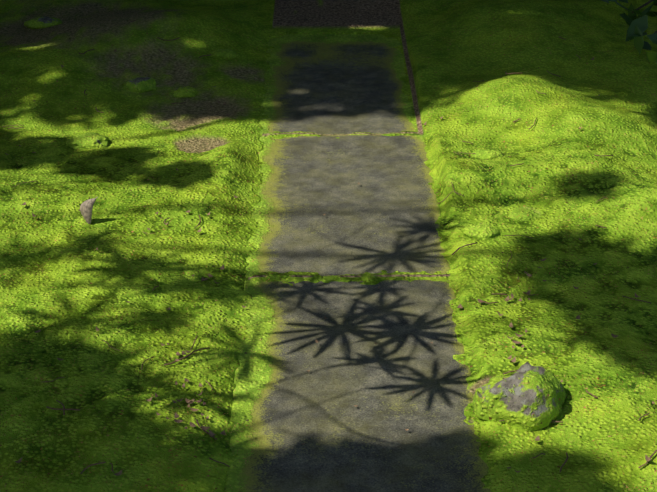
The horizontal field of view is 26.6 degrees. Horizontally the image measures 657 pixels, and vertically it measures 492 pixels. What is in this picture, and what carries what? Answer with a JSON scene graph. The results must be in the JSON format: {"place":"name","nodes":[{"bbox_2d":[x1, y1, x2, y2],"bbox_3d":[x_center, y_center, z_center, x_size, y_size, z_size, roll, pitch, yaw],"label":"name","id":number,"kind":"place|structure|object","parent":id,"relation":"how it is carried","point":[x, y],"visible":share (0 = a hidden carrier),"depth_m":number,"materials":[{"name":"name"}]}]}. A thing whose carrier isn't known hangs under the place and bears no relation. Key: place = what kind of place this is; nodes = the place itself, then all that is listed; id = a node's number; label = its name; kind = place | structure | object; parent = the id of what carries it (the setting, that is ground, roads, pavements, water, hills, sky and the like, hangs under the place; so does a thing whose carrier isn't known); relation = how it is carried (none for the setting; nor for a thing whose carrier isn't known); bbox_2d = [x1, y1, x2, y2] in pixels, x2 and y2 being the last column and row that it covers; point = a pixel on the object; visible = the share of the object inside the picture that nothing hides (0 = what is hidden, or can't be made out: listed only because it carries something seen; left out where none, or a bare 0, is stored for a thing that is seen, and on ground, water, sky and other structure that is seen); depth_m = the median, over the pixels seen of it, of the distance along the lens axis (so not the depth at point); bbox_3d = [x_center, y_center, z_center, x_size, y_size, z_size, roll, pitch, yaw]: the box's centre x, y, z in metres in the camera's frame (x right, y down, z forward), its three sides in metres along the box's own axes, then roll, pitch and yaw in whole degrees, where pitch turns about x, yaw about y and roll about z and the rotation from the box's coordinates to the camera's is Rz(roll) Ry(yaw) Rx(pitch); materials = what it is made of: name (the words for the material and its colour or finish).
{"place":"outdoors","nodes":[
{"label":"outdoors","id":0,"kind":"place"},
{"bbox_2d":[0,0,656,491],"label":"ground","id":1,"kind":"structure","parent":0,"point":[66,286],"depth_m":3.26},
{"bbox_2d":[24,17,61,28],"bbox_3d":[-0.962,-0.751,4.669,0.130,0.036,0.097,0,26,0],"label":"rock","id":2,"kind":"object","parent":1,"relation":"on","point":[41,22],"visible":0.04,"depth_m":4.65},
{"bbox_2d":[66,132,108,148],"bbox_3d":[-0.647,-0.285,3.723,0.115,0.026,0.098,0,26,0],"label":"flat rock","id":3,"kind":"object","parent":1,"relation":"on","point":[90,140],"visible":0.9,"depth_m":3.70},
{"bbox_2d":[80,197,97,223],"bbox_3d":[-0.558,-0.086,3.240,0.048,0.064,0.023,0,26,0],"label":"curled leaf","id":4,"kind":"object","parent":1,"relation":"on","point":[86,207],"visible":1,"depth_m":3.24,"materials":[{"name":"beige plant"}]},
{"bbox_2d":[122,77,156,92],"bbox_3d":[-0.570,-0.484,4.152,0.114,0.035,0.080,0,26,0],"label":"pale rock","id":5,"kind":"object","parent":1,"relation":"on","point":[141,84],"visible":0.98,"depth_m":4.13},
{"bbox_2d":[173,86,197,97],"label":"rock","id":6,"kind":"object","parent":1,"relation":"on","point":[186,91],"visible":0.98,"depth_m":4.10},
{"bbox_2d":[209,49,237,59],"bbox_3d":[-0.330,-0.605,4.363,0.091,0.028,0.068,0,26,0],"label":"rock","id":7,"kind":"object","parent":1,"relation":"on","point":[225,54],"visible":1,"depth_m":4.34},
{"bbox_2d":[2,20,656,473],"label":"litter twigs","id":8,"kind":"object","parent":1,"relation":"on","point":[208,348],"visible":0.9,"depth_m":2.90,"materials":[{"name":"brown wood"}]},
{"bbox_2d":[5,49,656,475],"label":"fallen leaves","id":9,"kind":"object","parent":1,"relation":"on","point":[507,299],"visible":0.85,"depth_m":2.73,"materials":[{"name":"brown plant"}]},
{"bbox_2d":[259,34,416,134],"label":"path slab","id":10,"kind":"structure","parent":1,"relation":"on","point":[327,84],"depth_m":4.19,"materials":[{"name":"stone"}]},
{"bbox_2d":[245,135,450,276],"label":"path slab","id":11,"kind":"structure","parent":1,"relation":"on","point":[385,214],"depth_m":3.39,"materials":[{"name":"stone"}]},
{"bbox_2d":[224,280,490,491],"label":"path slab","id":12,"kind":"structure","parent":1,"relation":"on","point":[285,404],"depth_m":2.62,"materials":[{"name":"stone"}]},
{"bbox_2d":[463,224,498,237],"bbox_3d":[0.352,-0.036,3.210,0.083,0.027,0.064,0,26,0],"label":"flat rock","id":13,"kind":"object","parent":1,"relation":"on","point":[472,231],"visible":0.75,"depth_m":3.20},
{"bbox_2d":[470,150,504,158],"bbox_3d":[0.416,-0.240,3.631,0.090,0.016,0.061,0,26,0],"label":"flat rock","id":14,"kind":"object","parent":1,"relation":"on","point":[486,154],"visible":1,"depth_m":3.62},
{"bbox_2d":[478,228,499,238],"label":"rock","id":15,"kind":"object","parent":1,"relation":"on","point":[489,233],"visible":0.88,"depth_m":3.19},
{"bbox_2d":[472,362,566,430],"bbox_3d":[0.361,0.272,2.536,0.180,0.091,0.144,-11,28,-21],"label":"rock","id":16,"kind":"object","parent":1,"relation":"on","point":[526,396],"visible":1,"depth_m":2.50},
{"bbox_2d":[508,207,538,220],"bbox_3d":[0.475,-0.073,3.315,0.095,0.018,0.083,0,26,0],"label":"flat rock","id":17,"kind":"object","parent":1,"relation":"on","point":[523,214],"visible":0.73,"depth_m":3.30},
{"bbox_2d":[601,0,656,62],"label":"shrub leaves","id":18,"kind":"object","parent":1,"relation":"on","point":[638,27],"visible":1,"depth_m":3.68,"materials":[{"name":"green plant"}]}
]}

